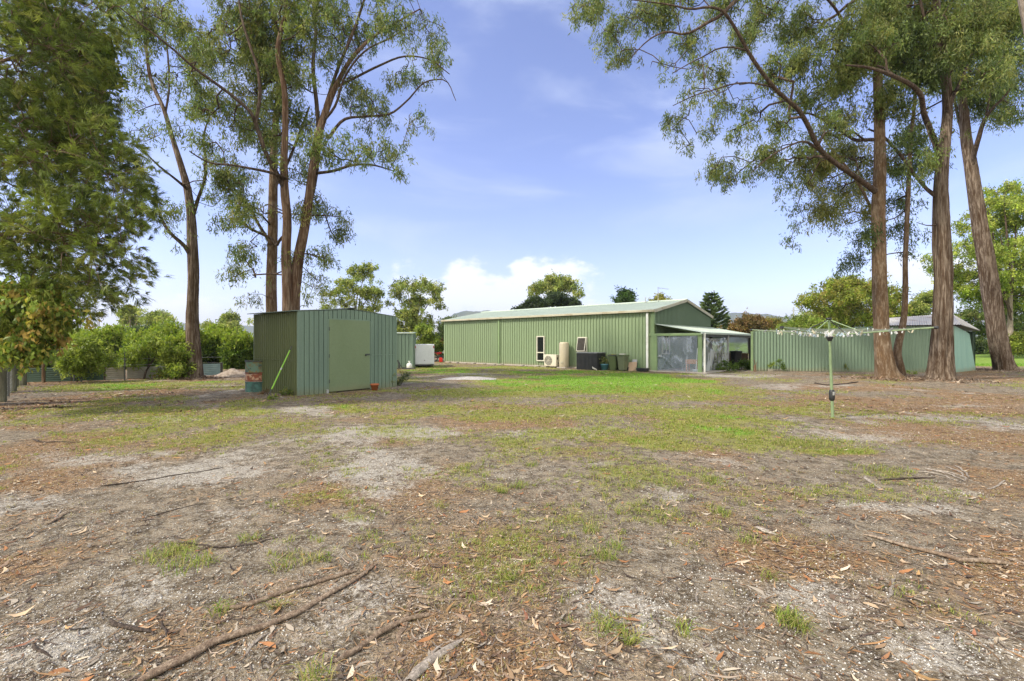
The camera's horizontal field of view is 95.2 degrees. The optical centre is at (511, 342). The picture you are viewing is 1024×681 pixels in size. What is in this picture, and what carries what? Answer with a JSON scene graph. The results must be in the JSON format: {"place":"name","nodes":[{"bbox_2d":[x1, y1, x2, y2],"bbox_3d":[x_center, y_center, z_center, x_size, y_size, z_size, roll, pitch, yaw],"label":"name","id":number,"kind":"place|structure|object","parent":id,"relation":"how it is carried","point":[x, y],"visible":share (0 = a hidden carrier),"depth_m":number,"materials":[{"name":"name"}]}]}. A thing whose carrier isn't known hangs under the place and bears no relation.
{"place":"outdoors","nodes":[
{"label":"outdoors","id":0,"kind":"place"},
{"bbox_2d":[74,323,253,336],"bbox_3d":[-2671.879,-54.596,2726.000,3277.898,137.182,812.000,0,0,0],"label":"hills","id":1,"kind":"structure","parent":0,"point":[250,329],"depth_m":2681.69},
{"bbox_2d":[438,310,489,331],"bbox_3d":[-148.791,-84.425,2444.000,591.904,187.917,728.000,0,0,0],"label":"hills","id":2,"kind":"structure","parent":0,"point":[462,313],"depth_m":2500.18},
{"bbox_2d":[0,347,1023,680],"bbox_3d":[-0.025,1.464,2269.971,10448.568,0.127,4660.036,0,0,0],"label":"ground","id":3,"kind":"structure","parent":0,"point":[654,565],"depth_m":3.84,"materials":[{"name":"soil"}]},
{"bbox_2d":[0,361,6,401],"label":"wooden post","id":4,"kind":"object","parent":3,"relation":"on","point":[3,385],"visible":0.4,"depth_m":11.77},
{"bbox_2d":[7,367,9,396],"bbox_3d":[-13.919,0.765,12.919,0.050,1.500,0.037,0,0,0],"label":"star picket","id":5,"kind":"object","parent":3,"relation":"on","point":[8,384],"visible":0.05,"depth_m":12.90,"materials":[{"name":"metal"}]},
{"bbox_2d":[10,365,16,391],"bbox_3d":[-15.307,0.378,14.320,0.196,2.352,0.195,0,0,0],"label":"wooden post","id":6,"kind":"object","parent":3,"relation":"on","point":[14,379],"visible":0.15,"depth_m":14.29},
{"bbox_2d":[19,367,26,385],"bbox_3d":[-17.119,0.374,16.326,0.242,2.352,0.243,0,0,0],"label":"wooden post","id":7,"kind":"object","parent":3,"relation":"on","point":[23,381],"visible":0.1,"depth_m":16.27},
{"bbox_2d":[32,643,52,657],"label":"fallen branch","id":8,"kind":"object","parent":3,"relation":"on","point":[36,648],"visible":1,"depth_m":2.19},
{"bbox_2d":[34,348,63,382],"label":"tree","id":9,"kind":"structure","parent":3,"relation":"on","point":[43,375],"depth_m":17.32,"materials":[{"name":"brown plant"}]},
{"bbox_2d":[27,367,71,381],"bbox_3d":[-17.682,1.214,17.842,1.421,0.594,0.080,0,0,-21],"label":"corrugated garden edging","id":10,"kind":"object","parent":3,"relation":"on","point":[35,376],"visible":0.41,"depth_m":17.83,"materials":[{"name":"green metal"}]},
{"bbox_2d":[0,272,100,380],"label":"poplar tree","id":11,"kind":"object","parent":3,"relation":"on","point":[31,338],"visible":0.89,"depth_m":9.56,"materials":[{"name":"green plant"}]},
{"bbox_2d":[2,5,135,171],"bbox_3d":[-13.120,-4.249,13.320,5.902,11.514,2.541,0,0,25],"label":"poplar tree","id":12,"kind":"object","parent":3,"relation":"on","point":[112,54],"visible":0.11,"depth_m":12.96,"materials":[{"name":"green plant"}]},
{"bbox_2d":[50,330,120,381],"bbox_3d":[-15.930,0.499,17.452,2.091,1.985,1.596,0,0,-34],"label":"fruit tree","id":13,"kind":"object","parent":3,"relation":"on","point":[83,355],"visible":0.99,"depth_m":17.30,"materials":[{"name":"green plant"}]},
{"bbox_2d":[72,367,105,380],"bbox_3d":[-16.620,1.214,18.360,0.073,0.594,0.980,0,0,43],"label":"corrugated garden edging","id":14,"kind":"object","parent":3,"relation":"on","point":[98,377],"visible":0.24,"depth_m":18.45,"materials":[{"name":"green metal"}]},
{"bbox_2d":[0,0,181,332],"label":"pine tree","id":15,"kind":"object","parent":3,"relation":"on","point":[47,109],"visible":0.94,"depth_m":10.33,"materials":[{"name":"green plant"}]},
{"bbox_2d":[64,326,121,366],"bbox_3d":[-23.706,0.369,26.502,2.663,2.662,2.431,0,0,0],"label":"hedge bush","id":16,"kind":"object","parent":3,"relation":"on","point":[108,341],"visible":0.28,"depth_m":26.38,"materials":[{"name":"green plant"}]},
{"bbox_2d":[95,323,133,366],"bbox_3d":[-23.456,0.224,27.434,2.783,2.939,2.381,0,0,0],"label":"hedge bush","id":17,"kind":"object","parent":3,"relation":"on","point":[117,331],"visible":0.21,"depth_m":27.11,"materials":[{"name":"green plant"}]},
{"bbox_2d":[106,366,125,379],"bbox_3d":[-16.090,1.240,18.953,0.071,0.540,0.650,0,0,40],"label":"corrugated garden edging","id":18,"kind":"object","parent":3,"relation":"on","point":[112,373],"visible":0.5,"depth_m":18.96,"materials":[{"name":"beige metal"}]},
{"bbox_2d":[115,303,147,326],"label":"gum tree","id":19,"kind":"object","parent":3,"relation":"on","point":[130,317],"visible":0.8,"depth_m":80.40,"materials":[{"name":"green plant"}]},
{"bbox_2d":[109,618,156,633],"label":"fallen branch","id":20,"kind":"object","parent":3,"relation":"on","point":[113,623],"visible":1,"depth_m":2.40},
{"bbox_2d":[117,323,153,332],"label":"evergreen tree","id":21,"kind":"object","parent":3,"relation":"on","point":[137,327],"visible":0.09,"depth_m":59.56,"materials":[{"name":"green plant"}]},
{"bbox_2d":[119,327,159,366],"bbox_3d":[-21.026,0.383,26.480,2.290,2.582,2.004,0,0,16],"label":"hedge bush","id":22,"kind":"object","parent":3,"relation":"on","point":[127,338],"visible":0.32,"depth_m":26.05,"materials":[{"name":"green plant"}]},
{"bbox_2d":[127,366,163,378],"bbox_3d":[-15.354,1.250,19.793,0.070,0.518,1.514,0,0,37],"label":"corrugated garden edging","id":23,"kind":"object","parent":3,"relation":"on","point":[134,373],"visible":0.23,"depth_m":19.55,"materials":[{"name":"beige metal"}]},
{"bbox_2d":[106,323,198,379],"bbox_3d":[-14.652,0.488,18.973,3.797,2.623,2.335,0,0,0],"label":"fruit tree","id":24,"kind":"object","parent":3,"relation":"on","point":[168,357],"visible":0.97,"depth_m":18.80,"materials":[{"name":"green plant"}]},
{"bbox_2d":[136,308,182,330],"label":"gum tree","id":25,"kind":"object","parent":3,"relation":"on","point":[155,315],"visible":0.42,"depth_m":79.20,"materials":[{"name":"green plant"}]},
{"bbox_2d":[103,467,222,485],"bbox_3d":[-3.869,1.500,5.239,1.117,0.016,0.065,0,0,-42],"label":"fallen branch","id":26,"kind":"object","parent":3,"relation":"on","point":[157,478],"visible":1,"depth_m":5.15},
{"bbox_2d":[93,0,233,378],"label":"gum tree","id":27,"kind":"object","parent":3,"relation":"on","point":[192,326],"visible":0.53,"depth_m":19.46,"materials":[{"name":"green plant"}]},
{"bbox_2d":[145,317,184,363],"bbox_3d":[-20.341,0.037,27.342,2.662,3.284,2.366,0,0,0],"label":"hedge bush","id":28,"kind":"object","parent":3,"relation":"on","point":[171,328],"visible":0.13,"depth_m":27.17,"materials":[{"name":"green plant"}]},
{"bbox_2d":[152,329,185,365],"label":"hedge bush","id":29,"kind":"object","parent":3,"relation":"on","point":[178,337],"visible":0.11,"depth_m":25.97,"materials":[{"name":"green plant"}]},
{"bbox_2d":[148,358,193,378],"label":"shrub","id":30,"kind":"object","parent":3,"relation":"on","point":[158,376],"visible":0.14,"depth_m":19.31,"materials":[{"name":"green plant"}]},
{"bbox_2d":[180,324,214,363],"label":"hedge bush","id":31,"kind":"object","parent":3,"relation":"on","point":[208,351],"visible":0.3,"depth_m":26.41,"materials":[{"name":"green plant"}]},
{"bbox_2d":[203,363,221,374],"bbox_3d":[-13.818,1.230,21.480,0.068,0.562,0.862,0,0,35],"label":"corrugated garden edging","id":32,"kind":"object","parent":3,"relation":"on","point":[212,369],"visible":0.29,"depth_m":21.51,"materials":[{"name":"blue metal"}]},
{"bbox_2d":[200,326,224,363],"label":"hedge bush","id":33,"kind":"object","parent":3,"relation":"on","point":[215,336],"visible":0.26,"depth_m":27.04,"materials":[{"name":"green plant"}]},
{"bbox_2d":[206,320,228,361],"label":"hedge bush","id":34,"kind":"object","parent":3,"relation":"on","point":[214,326],"visible":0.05,"depth_m":28.22,"materials":[{"name":"green plant"}]},
{"bbox_2d":[199,308,253,333],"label":"gum tree","id":35,"kind":"object","parent":3,"relation":"on","point":[230,320],"visible":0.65,"depth_m":80.33,"materials":[{"name":"green plant"}]},
{"bbox_2d":[214,368,244,376],"bbox_3d":[-12.306,1.352,20.556,1.700,0.426,1.000,0,0,0],"label":"soil heap","id":36,"kind":"object","parent":3,"relation":"on","point":[232,372],"visible":0.64,"depth_m":20.29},
{"bbox_2d":[178,536,283,547],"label":"fallen branch","id":37,"kind":"object","parent":3,"relation":"on","point":[225,546],"visible":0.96,"depth_m":3.42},
{"bbox_2d":[216,326,253,368],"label":"hedge bush","id":38,"kind":"object","parent":3,"relation":"on","point":[229,357],"visible":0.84,"depth_m":26.02,"materials":[{"name":"green plant"}]},
{"bbox_2d":[245,360,262,391],"bbox_3d":[-7.846,1.037,14.411,0.706,0.958,0.706,0,0,0],"label":"oil drum","id":39,"kind":"object","parent":3,"relation":"on","point":[253,376],"visible":0.62,"depth_m":14.10,"materials":[{"name":"paint"}]},
{"bbox_2d":[135,562,378,680],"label":"bark strip","id":40,"kind":"object","parent":3,"relation":"on","point":[180,659],"visible":1,"depth_m":2.36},
{"bbox_2d":[245,632,268,655],"bbox_3d":[-1.282,1.498,2.332,0.032,0.016,0.195,0,0,4],"label":"bark strip","id":41,"kind":"object","parent":3,"relation":"on","point":[253,644],"visible":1,"depth_m":2.32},
{"bbox_2d":[210,0,332,311],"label":"gum tree","id":42,"kind":"object","parent":3,"relation":"on","point":[271,267],"visible":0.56,"depth_m":19.43,"materials":[{"name":"green plant"}]},
{"bbox_2d":[268,346,291,395],"bbox_3d":[-6.395,0.799,12.877,0.046,1.403,0.690,0,0,37],"label":"broom pole","id":43,"kind":"object","parent":3,"relation":"on","point":[279,371],"visible":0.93,"depth_m":12.85,"materials":[{"name":"metal"}]},
{"bbox_2d":[107,0,455,310],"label":"gum tree","id":44,"kind":"object","parent":3,"relation":"on","point":[295,12],"visible":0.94,"depth_m":17.68,"materials":[{"name":"green plant"}]},
{"bbox_2d":[214,570,356,609],"bbox_3d":[-1.326,1.490,2.817,0.792,0.030,0.091,0,0,-35],"label":"bark strip","id":45,"kind":"object","parent":3,"relation":"on","point":[277,593],"visible":0.94,"depth_m":2.79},
{"bbox_2d":[279,386,293,395],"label":"weed","id":46,"kind":"object","parent":3,"relation":"on","point":[284,389],"visible":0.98,"depth_m":13.09,"materials":[{"name":"green plant"}]},
{"bbox_2d":[249,308,396,395],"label":"garden shed","id":47,"kind":"structure","parent":3,"relation":"on","point":[338,349],"depth_m":13.98,"materials":[{"name":"green metal"}]},
{"bbox_2d":[329,319,369,391],"bbox_3d":[-4.969,0.390,14.356,0.089,2.150,1.455,0,0,36],"label":"door","id":48,"kind":"structure","parent":47,"relation":"in","point":[349,340],"depth_m":14.34,"materials":[{"name":"metal"}]},
{"bbox_2d":[319,260,384,312],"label":"gum tree","id":49,"kind":"object","parent":3,"relation":"on","point":[360,273],"visible":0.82,"depth_m":44.98,"materials":[{"name":"green plant"}]},
{"bbox_2d":[333,613,435,663],"bbox_3d":[-0.653,1.497,2.405,0.570,0.039,0.094,0,0,-43],"label":"fallen branch","id":50,"kind":"object","parent":3,"relation":"on","point":[362,644],"visible":0.99,"depth_m":2.40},
{"bbox_2d":[396,597,411,642],"bbox_3d":[-0.575,1.497,2.531,0.046,0.020,0.396,0,0,0],"label":"bark strip","id":51,"kind":"object","parent":3,"relation":"on","point":[399,634],"visible":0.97,"depth_m":2.46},
{"bbox_2d":[397,371,411,385],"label":"shrub","id":52,"kind":"object","parent":3,"relation":"on","point":[403,377],"visible":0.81,"depth_m":16.19,"materials":[{"name":"green plant"}]},
{"bbox_2d":[397,332,415,367],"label":"garden shed","id":53,"kind":"structure","parent":3,"relation":"on","point":[406,342],"depth_m":26.96,"materials":[{"name":"green metal"}]},
{"bbox_2d":[377,274,448,331],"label":"gum tree","id":54,"kind":"object","parent":3,"relation":"on","point":[411,317],"visible":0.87,"depth_m":49.38,"materials":[{"name":"green plant"}]},
{"bbox_2d":[415,344,433,366],"bbox_3d":[-5.718,0.815,29.824,1.245,1.410,3.454,0,0,-14],"label":"box trailer","id":55,"kind":"object","parent":3,"relation":"on","point":[424,354],"visible":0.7,"depth_m":28.20,"materials":[{"name":"metal"}]},
{"bbox_2d":[413,322,443,357],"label":"bush","id":56,"kind":"object","parent":3,"relation":"on","point":[425,333],"visible":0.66,"depth_m":36.22,"materials":[{"name":"green plant"}]},
{"bbox_2d":[407,638,462,680],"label":"bark strip","id":57,"kind":"object","parent":3,"relation":"on","point":[419,669],"visible":0.99,"depth_m":2.16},
{"bbox_2d":[410,593,465,601],"bbox_3d":[-0.438,1.493,2.723,0.338,0.018,0.055,0,0,8],"label":"bark strip","id":58,"kind":"object","parent":3,"relation":"on","point":[432,596],"visible":0.98,"depth_m":2.72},
{"bbox_2d":[434,314,456,340],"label":"evergreen tree","id":59,"kind":"object","parent":3,"relation":"on","point":[440,329],"visible":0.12,"depth_m":59.60,"materials":[{"name":"green plant"}]},
{"bbox_2d":[439,376,495,379],"bbox_3d":[-1.784,1.438,19.138,2.300,0.093,1.400,0,0,0],"label":"gravel heap","id":60,"kind":"object","parent":3,"relation":"on","point":[467,378],"visible":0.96,"depth_m":18.74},
{"bbox_2d":[0,425,1020,680],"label":"fallen gum leaves","id":61,"kind":"object","parent":3,"relation":"on","point":[272,627],"visible":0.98,"depth_m":2.65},
{"bbox_2d":[0,363,1023,680],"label":"grass","id":62,"kind":"structure","parent":3,"relation":"on","point":[794,617],"depth_m":6.82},
{"bbox_2d":[0,369,1023,680],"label":"leaf litter","id":63,"kind":"object","parent":3,"relation":"on","point":[498,657],"visible":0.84,"depth_m":3.07,"materials":[{"name":"brown plant"}]},
{"bbox_2d":[0,388,1023,680],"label":"twig debris","id":64,"kind":"object","parent":3,"relation":"on","point":[50,642],"visible":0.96,"depth_m":2.73,"materials":[{"name":"bark"},{"name":"wood"}]},
{"bbox_2d":[0,412,1023,680],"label":"grit stones","id":65,"kind":"object","parent":3,"relation":"on","point":[482,576],"visible":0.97,"depth_m":2.66,"materials":[{"name":"gravel"}]},
{"bbox_2d":[510,289,583,309],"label":"cypress tree","id":66,"kind":"object","parent":3,"relation":"on","point":[557,299],"visible":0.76,"depth_m":76.40,"materials":[{"name":"green plant"}]},
{"bbox_2d":[544,354,558,367],"bbox_3d":[2.425,1.115,27.946,1.030,0.770,0.361,0,0,42],"label":"air conditioner","id":67,"kind":"object","parent":3,"relation":"on","point":[551,360],"visible":0.96,"depth_m":27.80,"materials":[{"name":"metal"}]},
{"bbox_2d":[526,271,584,300],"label":"gum tree","id":68,"kind":"object","parent":3,"relation":"on","point":[563,283],"visible":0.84,"depth_m":83.51,"materials":[{"name":"green plant"}]},
{"bbox_2d":[557,342,570,367],"bbox_3d":[3.028,0.740,27.412,0.688,1.520,0.620,0,0,42],"label":"hot water cylinder","id":69,"kind":"object","parent":3,"relation":"on","point":[563,354],"visible":1,"depth_m":27.15,"materials":[{"name":"metal"}]},
{"bbox_2d":[576,352,605,369],"bbox_3d":[4.378,1.022,25.916,1.380,0.955,0.920,0,0,42],"label":"storage box","id":70,"kind":"object","parent":3,"relation":"on","point":[587,360],"visible":0.95,"depth_m":25.52,"materials":[{"name":"black plastic"}]},
{"bbox_2d":[166,367,1023,383],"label":"bark litter","id":71,"kind":"object","parent":3,"relation":"on","point":[916,378],"visible":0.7,"depth_m":18.31,"materials":[{"name":"brown plant"}]},
{"bbox_2d":[441,299,750,373],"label":"long shed building","id":72,"kind":"structure","parent":3,"relation":"on","point":[673,335],"depth_m":27.73,"materials":[{"name":"metal"}]},
{"bbox_2d":[536,336,544,360],"bbox_3d":[1.786,0.383,29.026,0.620,1.552,0.100,0,0,42],"label":"window","id":73,"kind":"structure","parent":72,"relation":"in","point":[540,340],"depth_m":29.05,"materials":[{"name":"black glass"}]},
{"bbox_2d":[576,337,586,351],"bbox_3d":[3.999,0.119,26.885,0.620,0.858,0.294,0,0,42],"label":"window","id":74,"kind":"structure","parent":72,"relation":"in","point":[581,341],"depth_m":26.83,"materials":[{"name":"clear glass"}]},
{"bbox_2d":[662,336,669,353],"bbox_3d":[8.252,0.080,25.059,0.070,1.100,0.900,0,0,42],"label":"window","id":75,"kind":"structure","parent":72,"relation":"in","point":[665,339],"depth_m":25.02,"materials":[{"name":"grey glass"}]},
{"bbox_2d":[686,359,697,370],"bbox_3d":[9.024,1.145,23.277,0.600,0.590,0.420,0,0,42],"label":"wooden crate table","id":76,"kind":"object","parent":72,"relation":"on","point":[690,361],"visible":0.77,"depth_m":23.19,"materials":[{"name":"beige wood"}]},
{"bbox_2d":[607,354,618,369],"bbox_3d":[5.463,1.074,25.062,0.530,0.848,0.636,0,0,34],"label":"wheelie bin","id":77,"kind":"object","parent":3,"relation":"on","point":[613,362],"visible":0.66,"depth_m":24.87,"materials":[{"name":"plastic"}]},
{"bbox_2d":[616,355,628,369],"bbox_3d":[5.872,1.074,24.691,0.636,0.848,0.530,0,0,-42],"label":"wheelie bin","id":78,"kind":"object","parent":3,"relation":"on","point":[622,362],"visible":0.98,"depth_m":24.51,"materials":[{"name":"green plastic"}]},
{"bbox_2d":[609,285,638,302],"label":"poplar tree","id":79,"kind":"object","parent":3,"relation":"on","point":[626,295],"visible":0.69,"depth_m":73.55,"materials":[{"name":"green plant"}]},
{"bbox_2d":[628,362,636,370],"bbox_3d":[6.327,1.260,24.531,0.486,0.490,0.161,0,0,41],"label":"cardboard sheet","id":80,"kind":"object","parent":3,"relation":"on","point":[632,366],"visible":1,"depth_m":24.51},
{"bbox_2d":[647,291,672,300],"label":"bush","id":81,"kind":"object","parent":3,"relation":"on","point":[659,296],"visible":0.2,"depth_m":68.51,"materials":[{"name":"green plant"}]},
{"bbox_2d":[698,291,731,329],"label":"norfolk pine","id":82,"kind":"object","parent":3,"relation":"on","point":[707,305],"visible":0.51,"depth_m":65.10,"materials":[{"name":"green plant"}]},
{"bbox_2d":[709,342,729,361],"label":"garden shrub","id":83,"kind":"object","parent":3,"relation":"on","point":[718,355],"visible":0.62,"depth_m":29.49,"materials":[{"name":"grey plant"}]},
{"bbox_2d":[702,358,738,371],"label":"garden shrub","id":84,"kind":"object","parent":3,"relation":"on","point":[720,367],"visible":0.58,"depth_m":24.24,"materials":[{"name":"green plant"}]},
{"bbox_2d":[730,351,742,364],"bbox_3d":[13.044,0.994,27.228,0.530,1.008,0.636,0,0,-9],"label":"wheelie bin","id":85,"kind":"object","parent":3,"relation":"on","point":[735,356],"visible":0.51,"depth_m":26.99,"materials":[{"name":"black plastic"}]},
{"bbox_2d":[561,0,920,378],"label":"gum tree","id":86,"kind":"object","parent":3,"relation":"on","point":[885,365],"visible":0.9,"depth_m":18.25,"materials":[{"name":"green plant"}]},
{"bbox_2d":[786,93,901,242],"bbox_3d":[14.262,-4.360,20.062,3.925,11.720,7.662,0,0,38],"label":"branch","id":87,"kind":"object","parent":86,"relation":"attached to","point":[823,208],"visible":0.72,"depth_m":19.82,"materials":[{"name":"green plant"}]},
{"bbox_2d":[734,358,750,369],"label":"garden shrub","id":88,"kind":"object","parent":3,"relation":"on","point":[741,364],"visible":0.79,"depth_m":25.51,"materials":[{"name":"green plant"}]},
{"bbox_2d":[717,307,774,353],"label":"autumn tree","id":89,"kind":"object","parent":3,"relation":"on","point":[745,323],"visible":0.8,"depth_m":60.65,"materials":[{"name":"brown plant"}]},
{"bbox_2d":[755,526,777,534],"bbox_3d":[2.014,1.493,3.703,0.068,0.024,0.168,0,0,-26],"label":"bark strip","id":90,"kind":"object","parent":3,"relation":"on","point":[764,530],"visible":1,"depth_m":3.70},
{"bbox_2d":[766,314,785,329],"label":"autumn tree","id":91,"kind":"object","parent":3,"relation":"on","point":[776,320],"visible":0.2,"depth_m":64.91,"materials":[{"name":"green plant"}]},
{"bbox_2d":[767,312,840,329],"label":"shrub","id":92,"kind":"object","parent":3,"relation":"on","point":[806,321],"visible":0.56,"depth_m":47.49,"materials":[{"name":"green plant"}]},
{"bbox_2d":[751,326,873,371],"bbox_3d":[15.483,0.353,24.020,5.892,2.334,0.181,0,0,13],"label":"corrugated fence","id":93,"kind":"object","parent":3,"relation":"on","point":[797,352],"visible":0.74,"depth_m":24.00,"materials":[{"name":"green metal"}]},
{"bbox_2d":[750,318,938,417],"bbox_3d":[6.341,0.531,9.328,2.413,2.047,2.413,0,0,15],"label":"rotary clothesline","id":94,"kind":"object","parent":3,"relation":"on","point":[831,390],"visible":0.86,"depth_m":9.28,"materials":[{"name":"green metal"}]},
{"bbox_2d":[791,271,919,327],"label":"gum tree","id":95,"kind":"object","parent":3,"relation":"on","point":[847,300],"visible":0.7,"depth_m":50.82,"materials":[{"name":"green plant"}]},
{"bbox_2d":[887,578,895,597],"bbox_3d":[2.317,1.488,2.846,0.031,0.018,0.327,0,0,43],"label":"bark strip","id":96,"kind":"object","parent":3,"relation":"on","point":[891,593],"visible":1,"depth_m":2.80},
{"bbox_2d":[832,1,964,376],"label":"gum tree","id":97,"kind":"object","parent":3,"relation":"on","point":[915,32],"visible":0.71,"depth_m":18.36,"materials":[{"name":"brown plant"}]},
{"bbox_2d":[877,477,935,480],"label":"fallen branch","id":98,"kind":"object","parent":3,"relation":"on","point":[899,478],"visible":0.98,"depth_m":5.11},
{"bbox_2d":[812,0,1022,379],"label":"gum tree","id":99,"kind":"object","parent":3,"relation":"on","point":[977,30],"visible":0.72,"depth_m":17.48,"materials":[{"name":"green plant"}]},
{"bbox_2d":[899,288,953,316],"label":"gum tree","id":100,"kind":"object","parent":3,"relation":"on","point":[922,305],"visible":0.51,"depth_m":56.62,"materials":[{"name":"green plant"}]},
{"bbox_2d":[889,315,979,371],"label":"old corrugated shed","id":101,"kind":"structure","parent":3,"relation":"on","point":[915,348],"depth_m":23.16,"materials":[{"name":"green metal"}]},
{"bbox_2d":[863,534,1012,564],"bbox_3d":[2.995,1.480,3.314,0.806,0.039,0.154,0,0,37],"label":"fallen branch","id":102,"kind":"object","parent":3,"relation":"on","point":[976,560],"visible":1,"depth_m":3.24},
{"bbox_2d":[917,0,1023,370],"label":"gum tree","id":103,"kind":"object","parent":3,"relation":"on","point":[1000,351],"visible":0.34,"depth_m":24.95,"materials":[{"name":"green plant"}]},
{"bbox_2d":[917,177,1023,335],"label":"gum tree","id":104,"kind":"object","parent":3,"relation":"on","point":[1006,209],"visible":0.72,"depth_m":44.95,"materials":[{"name":"green plant"}]},
{"bbox_2d":[975,336,988,354],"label":"shrub","id":105,"kind":"object","parent":3,"relation":"on","point":[981,347],"visible":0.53,"depth_m":57.70,"materials":[{"name":"green plant"}]},
{"bbox_2d":[954,303,1023,341],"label":"gum tree","id":106,"kind":"object","parent":3,"relation":"on","point":[969,315],"visible":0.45,"depth_m":50.03,"materials":[{"name":"green plant"}]},
{"bbox_2d":[986,330,1023,357],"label":"bush","id":107,"kind":"object","parent":3,"relation":"on","point":[1016,339],"visible":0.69,"depth_m":44.16,"materials":[{"name":"green plant"}]},
{"bbox_2d":[1017,0,1023,33],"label":"gum tree","id":108,"kind":"object","parent":3,"relation":"on","point":[1021,6],"visible":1,"depth_m":7.80,"materials":[{"name":"brown plant"}]},
{"bbox_2d":[0,0,1023,339],"label":"sky","id":109,"kind":"structure","parent":0,"point":[544,160],"materials":[{"name":"blue"}]},
{"bbox_2d":[716,313,1018,341],"bbox_3d":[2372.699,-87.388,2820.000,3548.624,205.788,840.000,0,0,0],"label":"hills","id":110,"kind":"structure","parent":0,"point":[733,316],"depth_m":2848.27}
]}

